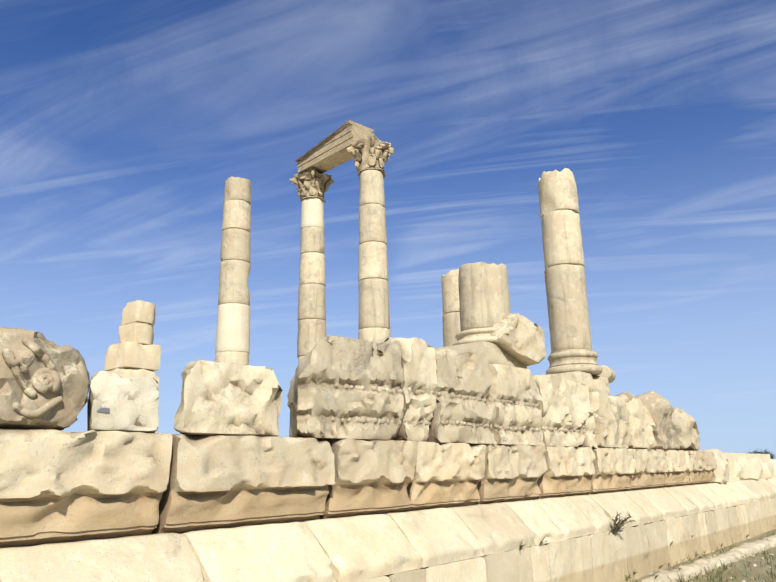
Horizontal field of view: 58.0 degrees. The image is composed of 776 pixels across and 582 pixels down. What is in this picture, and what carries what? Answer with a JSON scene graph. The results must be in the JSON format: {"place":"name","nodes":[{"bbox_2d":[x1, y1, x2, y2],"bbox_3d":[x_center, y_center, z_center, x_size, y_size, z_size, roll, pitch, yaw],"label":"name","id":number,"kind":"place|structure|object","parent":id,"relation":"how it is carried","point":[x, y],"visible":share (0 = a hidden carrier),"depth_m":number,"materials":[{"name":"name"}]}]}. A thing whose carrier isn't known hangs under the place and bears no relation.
{"place":"outdoors","nodes":[
{"label":"outdoors","id":0,"kind":"place"},
{"bbox_2d":[104,300,160,432],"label":"stacked stone blocks","id":1,"kind":"structure","parent":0,"point":[135,352],"depth_m":11.07,"materials":[{"name":"beige stone"}]},
{"bbox_2d":[215,351,248,365],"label":"column drum","id":2,"kind":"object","parent":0,"point":[238,357],"depth_m":22.24,"materials":[{"name":"stone"}]},
{"bbox_2d":[215,303,249,353],"bbox_3d":[-5.071,1.282,22.964,1.085,1.566,1.085,-13,-18,37],"label":"column drum","id":3,"kind":"object","parent":2,"relation":"on","point":[233,328],"depth_m":22.55,"materials":[{"name":"stone"}]},
{"bbox_2d":[218,260,250,305],"bbox_3d":[-5.115,-0.202,23.343,1.032,1.479,1.035,-13,-18,37],"label":"column drum","id":4,"kind":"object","parent":3,"relation":"on","point":[233,281],"depth_m":22.95,"materials":[{"name":"stone"}]},
{"bbox_2d":[220,228,250,262],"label":"column drum","id":5,"kind":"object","parent":4,"relation":"on","point":[235,243],"depth_m":23.28,"materials":[{"name":"stone"}]},
{"bbox_2d":[222,199,250,231],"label":"column drum","id":6,"kind":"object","parent":5,"relation":"on","point":[236,213],"depth_m":23.56,"materials":[{"name":"stone"}]},
{"bbox_2d":[224,177,250,204],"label":"column drum","id":7,"kind":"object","parent":6,"relation":"on","point":[237,188],"depth_m":23.82,"materials":[{"name":"stone"}]},
{"bbox_2d":[297,319,325,357],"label":"column drum","id":8,"kind":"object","parent":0,"point":[311,333],"depth_m":25.22,"materials":[{"name":"stone"}]},
{"bbox_2d":[298,283,325,320],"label":"column drum","id":9,"kind":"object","parent":8,"relation":"on","point":[311,301],"depth_m":25.56,"materials":[{"name":"stone"}]},
{"bbox_2d":[299,252,325,285],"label":"column drum","id":10,"kind":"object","parent":9,"relation":"on","point":[312,267],"depth_m":25.90,"materials":[{"name":"stone"}]},
{"bbox_2d":[300,226,324,254],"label":"column drum","id":11,"kind":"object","parent":10,"relation":"on","point":[312,238],"depth_m":26.19,"materials":[{"name":"stone"}]},
{"bbox_2d":[301,198,323,228],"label":"column drum","id":12,"kind":"object","parent":11,"relation":"on","point":[312,211],"depth_m":26.50,"materials":[{"name":"stone"}]},
{"bbox_2d":[289,167,333,201],"bbox_3d":[-2.921,-3.971,27.140,1.342,1.152,1.386,-13,-18,37],"label":"column capital","id":13,"kind":"object","parent":12,"relation":"on","point":[312,183],"visible":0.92,"depth_m":26.73,"materials":[{"name":"stone"}]},
{"bbox_2d":[295,120,373,172],"bbox_3d":[-2.097,-5.246,26.231,3.351,0.873,1.216,-15,-20,43],"label":"architrave","id":14,"kind":"object","parent":13,"relation":"on","point":[329,152],"visible":0.88,"depth_m":25.73,"materials":[{"name":"stone"}]},
{"bbox_2d":[358,327,390,341],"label":"column drum","id":15,"kind":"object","parent":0,"point":[372,334],"depth_m":22.54,"materials":[{"name":"stone"}]},
{"bbox_2d":[358,278,389,329],"bbox_3d":[-0.467,0.494,23.257,1.052,1.644,1.054,-13,-18,37],"label":"column drum","id":16,"kind":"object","parent":15,"relation":"on","point":[374,311],"depth_m":22.85,"materials":[{"name":"stone"}]},
{"bbox_2d":[358,241,387,281],"bbox_3d":[-0.505,-0.927,23.621,1.011,1.272,1.014,-13,-18,37],"label":"column drum","id":17,"kind":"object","parent":16,"relation":"on","point":[373,261],"depth_m":23.23,"materials":[{"name":"stone"}]},
{"bbox_2d":[359,203,386,244],"bbox_3d":[-0.536,-2.205,23.947,0.960,1.346,0.963,-13,-18,37],"label":"column drum","id":18,"kind":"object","parent":17,"relation":"on","point":[372,221],"depth_m":23.58,"materials":[{"name":"stone"}]},
{"bbox_2d":[359,170,384,207],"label":"column drum","id":19,"kind":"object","parent":18,"relation":"on","point":[371,187],"depth_m":23.93,"materials":[{"name":"stone"}]},
{"bbox_2d":[347,133,393,177],"bbox_3d":[-0.612,-4.644,24.584,1.320,1.246,1.284,-13,-18,37],"label":"column capital","id":20,"kind":"object","parent":19,"relation":"on","point":[372,152],"visible":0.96,"depth_m":24.21,"materials":[{"name":"stone"}]},
{"bbox_2d":[0,0,775,459],"label":"sky","id":21,"kind":"structure","parent":0,"point":[124,124],"materials":[{"name":"blue"}]},
{"bbox_2d":[380,508,483,567],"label":"sloped stone block","id":22,"kind":"structure","parent":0,"point":[436,536],"depth_m":11.29,"materials":[{"name":"stone"}]},
{"bbox_2d":[405,441,485,510],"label":"stone block","id":23,"kind":"structure","parent":22,"relation":"on","point":[448,474],"depth_m":12.34,"materials":[{"name":"stone"}]},
{"bbox_2d":[370,337,437,441],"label":"block","id":24,"kind":"structure","parent":23,"relation":"on","point":[419,367],"depth_m":12.09,"materials":[{"name":"stone"}]},
{"bbox_2d":[426,348,496,443],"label":"block","id":25,"kind":"structure","parent":23,"relation":"on","point":[464,411],"depth_m":13.12,"materials":[{"name":"stone"}]},
{"bbox_2d":[564,495,615,532],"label":"sloped stone block","id":26,"kind":"structure","parent":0,"point":[590,509],"depth_m":16.02,"materials":[{"name":"stone"}]},
{"bbox_2d":[537,446,595,498],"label":"stone block","id":27,"kind":"structure","parent":26,"relation":"on","point":[570,471],"depth_m":16.02,"materials":[{"name":"stone"}]},
{"bbox_2d":[533,374,597,447],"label":"block","id":28,"kind":"structure","parent":27,"relation":"on","point":[568,418],"depth_m":16.45,"materials":[{"name":"stone"}]},
{"bbox_2d":[632,529,775,581],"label":"ground patch","id":29,"kind":"object","parent":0,"point":[752,572],"depth_m":17.86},
{"bbox_2d":[621,531,775,581],"bbox_3d":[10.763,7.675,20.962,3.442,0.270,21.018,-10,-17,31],"label":"dry grass tufts","id":30,"kind":"object","parent":29,"relation":"on","point":[689,558],"visible":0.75,"depth_m":17.21,"materials":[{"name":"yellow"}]},
{"bbox_2d":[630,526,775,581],"bbox_3d":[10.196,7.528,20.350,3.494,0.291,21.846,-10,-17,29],"label":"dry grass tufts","id":31,"kind":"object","parent":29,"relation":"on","point":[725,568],"depth_m":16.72,"materials":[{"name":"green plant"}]},
{"bbox_2d":[649,551,772,581],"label":"pebble ground","id":32,"kind":"structure","parent":0,"point":[771,554],"depth_m":18.84,"materials":[{"name":"stone"}]},
{"label":"ground","id":33,"kind":"structure","parent":0,"visible":0},
{"bbox_2d":[355,576,389,581],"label":"stone block","id":34,"kind":"structure","parent":33,"relation":"on","point":[381,579],"depth_m":9.66,"materials":[{"name":"stone"}]},
{"bbox_2d":[292,514,421,581],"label":"sloped stone block","id":35,"kind":"structure","parent":34,"relation":"on","point":[359,547],"depth_m":9.90,"materials":[{"name":"stone"}]},
{"bbox_2d":[319,439,417,518],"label":"stone block","id":36,"kind":"structure","parent":35,"relation":"on","point":[374,476],"depth_m":10.68,"materials":[{"name":"stone"}]},
{"bbox_2d":[287,335,403,439],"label":"block","id":37,"kind":"structure","parent":36,"relation":"on","point":[344,388],"depth_m":10.70,"materials":[{"name":"stone"}]},
{"bbox_2d":[384,569,425,581],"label":"stone block","id":38,"kind":"structure","parent":33,"relation":"on","point":[416,575],"depth_m":10.18,"materials":[{"name":"stone"}]},
{"bbox_2d":[419,557,486,581],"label":"stone block","id":39,"kind":"structure","parent":33,"relation":"on","point":[470,570],"depth_m":11.18,"materials":[{"name":"stone"}]},
{"bbox_2d":[480,547,532,581],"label":"stone block","id":40,"kind":"structure","parent":33,"relation":"on","point":[515,565],"depth_m":12.38,"materials":[{"name":"stone"}]},
{"bbox_2d":[443,503,535,554],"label":"sloped stone block","id":41,"kind":"structure","parent":40,"relation":"on","point":[497,527],"depth_m":12.70,"materials":[{"name":"stone"}]},
{"bbox_2d":[476,444,546,503],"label":"stone block","id":42,"kind":"structure","parent":41,"relation":"on","point":[514,472],"depth_m":14.16,"materials":[{"name":"stone"}]},
{"bbox_2d":[489,364,545,445],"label":"block","id":43,"kind":"structure","parent":42,"relation":"on","point":[514,392],"depth_m":14.73,"materials":[{"name":"stone"}]},
{"bbox_2d":[530,544,550,581],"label":"stone block","id":44,"kind":"structure","parent":33,"relation":"on","point":[540,563],"depth_m":13.23,"materials":[{"name":"stone"}]},
{"bbox_2d":[544,535,592,581],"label":"stone block","id":45,"kind":"structure","parent":33,"relation":"on","point":[570,559],"depth_m":14.23,"materials":[{"name":"stone"}]},
{"bbox_2d":[497,500,564,544],"bbox_3d":[2.684,4.669,14.225,1.372,0.778,1.174,-13,-18,37],"label":"coping stone","id":46,"kind":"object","parent":45,"relation":"on","point":[534,517],"depth_m":13.89,"materials":[{"name":"stone"}]},
{"bbox_2d":[521,497,595,538],"bbox_3d":[3.558,4.928,15.300,1.378,0.779,1.590,-13,-18,37],"label":"coping stone","id":47,"kind":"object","parent":45,"relation":"on","point":[568,517],"depth_m":14.96,"materials":[{"name":"stone"}]},
{"bbox_2d":[590,529,627,581],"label":"stone block","id":48,"kind":"structure","parent":33,"relation":"on","point":[609,555],"depth_m":15.68,"materials":[{"name":"stone"}]},
{"bbox_2d":[612,511,634,534],"bbox_3d":[5.300,5.256,15.873,0.564,0.544,0.915,-13,-18,37],"label":"weed","id":49,"kind":"object","parent":48,"relation":"on","point":[618,524],"visible":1,"depth_m":15.97,"materials":[{"name":"green plant"}]},
{"bbox_2d":[621,524,649,581],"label":"stone block","id":50,"kind":"structure","parent":33,"relation":"on","point":[637,549],"depth_m":17.02,"materials":[{"name":"stone"}]},
{"bbox_2d":[587,492,650,528],"bbox_3d":[5.544,5.507,17.702,1.380,0.780,2.238,-13,-18,37],"label":"coping stone","id":51,"kind":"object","parent":50,"relation":"on","point":[611,504],"depth_m":17.44,"materials":[{"name":"stone"}]},
{"bbox_2d":[587,448,635,493],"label":"stone block","id":52,"kind":"structure","parent":51,"relation":"on","point":[615,469],"depth_m":18.04,"materials":[{"name":"stone"}]},
{"bbox_2d":[589,391,630,447],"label":"block","id":53,"kind":"structure","parent":52,"relation":"on","point":[611,415],"depth_m":18.38,"materials":[{"name":"stone"}]},
{"bbox_2d":[520,453,770,500],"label":"podium floor","id":54,"kind":"structure","parent":33,"relation":"on","point":[733,458],"depth_m":29.66,"materials":[{"name":"stone"}]},
{"bbox_2d":[441,269,460,346],"bbox_3d":[2.218,2.089,21.042,1.602,5.464,1.604,-13,-18,37],"label":"column stump","id":55,"kind":"object","parent":54,"relation":"on","point":[451,307],"visible":0.17,"depth_m":21.07,"materials":[{"name":"stone"}]},
{"bbox_2d":[436,341,526,368],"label":"block","id":56,"kind":"structure","parent":54,"relation":"on","point":[494,353],"depth_m":15.14,"materials":[{"name":"stone"}]},
{"bbox_2d":[452,261,517,345],"bbox_3d":[2.215,0.374,16.114,1.564,1.906,1.571,-13,-18,37],"label":"column stump","id":57,"kind":"object","parent":56,"relation":"on","point":[484,301],"visible":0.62,"depth_m":15.66,"materials":[{"name":"stone"}]},
{"bbox_2d":[490,313,545,365],"bbox_3d":[2.818,1.080,15.886,0.972,0.887,1.637,-15,-34,43],"label":"tilted rock","id":58,"kind":"object","parent":56,"relation":"on","point":[527,348],"visible":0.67,"depth_m":15.58,"materials":[{"name":"stone"}]},
{"bbox_2d":[548,371,609,395],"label":"block","id":59,"kind":"structure","parent":54,"relation":"on","point":[596,383],"depth_m":18.62,"materials":[{"name":"stone"}]},
{"bbox_2d":[546,349,601,375],"bbox_3d":[5.139,2.029,19.437,1.525,0.672,1.527,-13,-18,37],"label":"column base","id":60,"kind":"object","parent":59,"relation":"on","point":[571,360],"depth_m":18.89,"materials":[{"name":"stone"}]},
{"bbox_2d":[544,264,591,352],"bbox_3d":[5.092,0.537,19.827,1.127,2.410,1.131,-13,-18,37],"label":"column drum","id":61,"kind":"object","parent":60,"relation":"on","point":[567,308],"depth_m":19.41,"materials":[{"name":"stone"}]},
{"bbox_2d":[541,210,584,269],"bbox_3d":[5.062,-1.418,20.342,1.122,1.614,1.125,-13,-18,37],"label":"column drum","id":62,"kind":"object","parent":61,"relation":"on","point":[561,237],"depth_m":19.91,"materials":[{"name":"stone"}]},
{"bbox_2d":[538,168,578,218],"bbox_3d":[5.032,-2.828,20.707,1.116,1.280,1.112,-13,-18,37],"label":"column drum","id":63,"kind":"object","parent":62,"relation":"on","point":[557,190],"depth_m":20.27,"materials":[{"name":"stone"}]},
{"bbox_2d":[598,365,615,382],"bbox_3d":[6.495,2.492,20.899,0.461,0.456,0.836,-9,-17,27],"label":"drum fragment","id":64,"kind":"object","parent":59,"relation":"on","point":[609,373],"visible":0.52,"depth_m":20.55,"materials":[{"name":"stone"}]},
{"bbox_2d":[616,391,679,449],"bbox_3d":[8.182,4.239,22.708,2.027,1.954,1.996,-10,-17,30],"label":"block rubble","id":65,"kind":"object","parent":54,"relation":"on","point":[659,407],"visible":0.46,"depth_m":21.94,"materials":[{"name":"stone"}]},
{"bbox_2d":[698,448,728,483],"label":"stone block","id":66,"kind":"structure","parent":54,"relation":"on","point":[720,473],"depth_m":25.88,"materials":[{"name":"stone"}]},
{"bbox_2d":[735,458,762,479],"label":"stone block","id":67,"kind":"structure","parent":54,"relation":"on","point":[748,468],"depth_m":30.09,"materials":[{"name":"stone"}]},
{"bbox_2d":[760,461,775,478],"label":"stone block","id":68,"kind":"structure","parent":54,"relation":"on","point":[768,469],"depth_m":31.86,"materials":[{"name":"stone"}]},
{"bbox_2d":[645,520,669,573],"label":"stone block","id":69,"kind":"structure","parent":33,"relation":"on","point":[656,532],"depth_m":18.17,"materials":[{"name":"stone"}]},
{"bbox_2d":[620,490,663,521],"bbox_3d":[6.595,5.812,18.970,1.378,0.781,1.047,-13,-18,37],"label":"coping stone","id":70,"kind":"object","parent":69,"relation":"on","point":[651,510],"depth_m":18.64,"materials":[{"name":"stone"}]},
{"bbox_2d":[665,518,680,566],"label":"stone block","id":71,"kind":"structure","parent":33,"relation":"on","point":[674,554],"depth_m":19.04,"materials":[{"name":"stone"}]},
{"bbox_2d":[630,488,687,519],"bbox_3d":[7.593,6.110,20.203,1.376,0.782,2.119,-13,-18,37],"label":"coping stone","id":72,"kind":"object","parent":71,"relation":"on","point":[666,504],"depth_m":19.86,"materials":[{"name":"stone"}]},
{"bbox_2d":[627,449,667,490],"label":"stone block","id":73,"kind":"structure","parent":72,"relation":"on","point":[651,468],"depth_m":20.20,"materials":[{"name":"stone"}]},
{"bbox_2d":[625,398,657,448],"bbox_3d":[6.923,4.027,21.002,1.785,1.579,1.655,-15,-20,42],"label":"block rubble","id":74,"kind":"object","parent":73,"relation":"on","point":[642,425],"visible":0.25,"depth_m":20.37,"materials":[{"name":"stone"}]},
{"bbox_2d":[675,516,688,562],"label":"stone block","id":75,"kind":"structure","parent":33,"relation":"on","point":[682,536],"depth_m":19.72,"materials":[{"name":"stone"}]},
{"bbox_2d":[682,514,701,558],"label":"stone block","id":76,"kind":"structure","parent":33,"relation":"on","point":[694,546],"depth_m":20.50,"materials":[{"name":"stone"}]},
{"bbox_2d":[662,487,698,514],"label":"coping stone","id":77,"kind":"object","parent":76,"relation":"on","point":[683,500],"depth_m":21.09,"materials":[{"name":"stone"}]},
{"bbox_2d":[696,512,710,554],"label":"stone block","id":78,"kind":"structure","parent":33,"relation":"on","point":[704,541],"depth_m":21.33,"materials":[{"name":"stone"}]},
{"bbox_2d":[642,535,775,581],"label":"kerb stones","id":79,"kind":"object","parent":33,"relation":"on","point":[734,554],"visible":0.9,"depth_m":17.84,"materials":[{"name":"beige stone"}]},
{"bbox_2d":[705,511,717,551],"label":"stone block","id":80,"kind":"structure","parent":33,"relation":"on","point":[711,527],"depth_m":21.96,"materials":[{"name":"stone"}]},
{"bbox_2d":[674,485,715,512],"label":"coping stone","id":81,"kind":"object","parent":80,"relation":"on","point":[695,496],"depth_m":22.28,"materials":[{"name":"stone"}]},
{"bbox_2d":[661,450,693,487],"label":"stone block","id":82,"kind":"structure","parent":81,"relation":"on","point":[680,463],"depth_m":22.31,"materials":[{"name":"stone"}]},
{"bbox_2d":[711,509,726,549],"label":"stone block","id":83,"kind":"structure","parent":33,"relation":"on","point":[719,525],"depth_m":22.75,"materials":[{"name":"stone"}]},
{"bbox_2d":[720,508,731,545],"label":"stone block","id":84,"kind":"structure","parent":33,"relation":"on","point":[726,527],"depth_m":23.39,"materials":[{"name":"stone"}]},
{"bbox_2d":[692,484,726,508],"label":"coping stone","id":85,"kind":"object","parent":84,"relation":"on","point":[715,499],"depth_m":23.55,"materials":[{"name":"stone"}]},
{"bbox_2d":[687,451,716,484],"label":"stone block","id":86,"kind":"structure","parent":85,"relation":"on","point":[704,466],"depth_m":24.41,"materials":[{"name":"stone"}]},
{"bbox_2d":[672,408,699,450],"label":"block rubble","id":87,"kind":"object","parent":86,"relation":"on","point":[685,427],"visible":0.33,"depth_m":23.70,"materials":[{"name":"stone"}]},
{"bbox_2d":[695,436,699,450],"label":"boulder on end","id":88,"kind":"object","parent":86,"relation":"on","point":[697,444],"visible":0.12,"depth_m":24.20,"materials":[{"name":"stone"}]},
{"bbox_2d":[725,506,741,543],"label":"stone block","id":89,"kind":"structure","parent":33,"relation":"on","point":[735,531],"depth_m":24.16,"materials":[{"name":"stone"}]},
{"bbox_2d":[705,483,738,506],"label":"coping stone","id":90,"kind":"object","parent":89,"relation":"on","point":[724,494],"depth_m":24.73,"materials":[{"name":"stone"}]},
{"bbox_2d":[734,504,749,540],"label":"stone block","id":91,"kind":"structure","parent":33,"relation":"on","point":[742,518],"depth_m":25.09,"materials":[{"name":"stone"}]},
{"bbox_2d":[745,502,760,537],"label":"stone block","id":92,"kind":"structure","parent":33,"relation":"on","point":[753,519],"depth_m":26.27,"materials":[{"name":"stone"}]},
{"bbox_2d":[718,481,752,504],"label":"coping stone","id":93,"kind":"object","parent":92,"relation":"on","point":[739,494],"depth_m":26.11,"materials":[{"name":"stone"}]},
{"bbox_2d":[756,500,767,533],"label":"stone block","id":94,"kind":"structure","parent":33,"relation":"on","point":[762,515],"depth_m":27.52,"materials":[{"name":"stone"}]},
{"bbox_2d":[728,481,758,501],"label":"coping stone","id":95,"kind":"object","parent":94,"relation":"on","point":[755,497],"depth_m":27.44,"materials":[{"name":"stone"}]},
{"bbox_2d":[739,480,764,500],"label":"coping stone","id":96,"kind":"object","parent":94,"relation":"on","point":[751,488],"depth_m":28.15,"materials":[{"name":"stone"}]},
{"bbox_2d":[764,499,775,530],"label":"stone block","id":97,"kind":"structure","parent":33,"relation":"on","point":[769,511],"depth_m":28.53,"materials":[{"name":"stone"}]},
{"bbox_2d":[737,480,775,499],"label":"stone slab","id":98,"kind":"structure","parent":97,"relation":"on","point":[766,492],"depth_m":29.41,"materials":[{"name":"stone"}]},
{"bbox_2d":[771,498,775,523],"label":"stone block","id":99,"kind":"structure","parent":33,"relation":"on","point":[774,503],"depth_m":29.46,"materials":[{"name":"stone"}]},
{"bbox_3d":[-3.092,4.003,6.647,1.093,1.513,1.483,-13,-18,37],"label":"podium course block","id":100,"kind":"object","parent":33,"relation":"on","visible":0},
{"bbox_2d":[0,533,204,581],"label":"stone slab","id":101,"kind":"structure","parent":100,"relation":"on","point":[163,557],"depth_m":7.15,"materials":[{"name":"stone"}]},
{"bbox_2d":[0,429,171,547],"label":"stone block","id":102,"kind":"structure","parent":101,"relation":"on","point":[57,486],"depth_m":7.23,"materials":[{"name":"stone"}]},
{"bbox_2d":[0,327,89,429],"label":"capital fragment","id":103,"kind":"object","parent":102,"relation":"on","point":[44,384],"visible":0.96,"depth_m":7.09,"materials":[{"name":"stone"}]},
{"bbox_2d":[87,371,158,432],"bbox_3d":[-3.075,1.324,8.143,0.782,0.673,1.440,5,-16,-22],"label":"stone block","id":104,"kind":"object","parent":102,"relation":"on","point":[116,402],"visible":0.85,"depth_m":7.71,"materials":[{"name":"white stone"}]},
{"bbox_3d":[-2.081,4.305,7.883,1.098,1.509,1.681,-13,-18,37],"label":"podium course block","id":105,"kind":"object","parent":33,"relation":"on","visible":0},
{"bbox_2d":[172,522,335,581],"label":"stone slab","id":106,"kind":"structure","parent":105,"relation":"on","point":[285,552],"depth_m":8.54,"materials":[{"name":"stone"}]},
{"bbox_2d":[152,434,334,533],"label":"stone block","id":107,"kind":"structure","parent":106,"relation":"on","point":[218,481],"depth_m":8.82,"materials":[{"name":"stone"}]},
{"bbox_2d":[174,360,282,436],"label":"block","id":108,"kind":"structure","parent":107,"relation":"on","point":[229,399],"depth_m":8.84,"materials":[{"name":"stone"}]},
{"bbox_3d":[17.034,9.904,31.097,1.088,1.510,1.525,-13,-18,37],"label":"podium course block","id":109,"kind":"object","parent":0,"visible":0},
{"bbox_2d":[758,478,775,495],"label":"stone slab","id":110,"kind":"structure","parent":109,"relation":"on","point":[769,484],"depth_m":30.96,"materials":[{"name":"stone"}]},
{"bbox_3d":[17.928,10.165,32.180,1.101,1.510,1.270,-13,-18,37],"label":"podium course block","id":111,"kind":"object","parent":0,"visible":0},
{"bbox_2d":[767,478,775,485],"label":"podium course block","id":112,"kind":"structure","parent":111,"relation":"on","point":[771,480],"depth_m":32.14,"materials":[{"name":"stone"}]},
{"bbox_3d":[20.175,9.797,35.483,1.380,0.780,2.282,-13,-18,37],"label":"podium course block","id":113,"kind":"object","parent":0,"visible":0},
{"bbox_2d":[771,459,775,474],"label":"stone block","id":114,"kind":"structure","parent":113,"relation":"on","point":[773,461],"depth_m":35.73,"materials":[{"name":"stone"}]}
]}

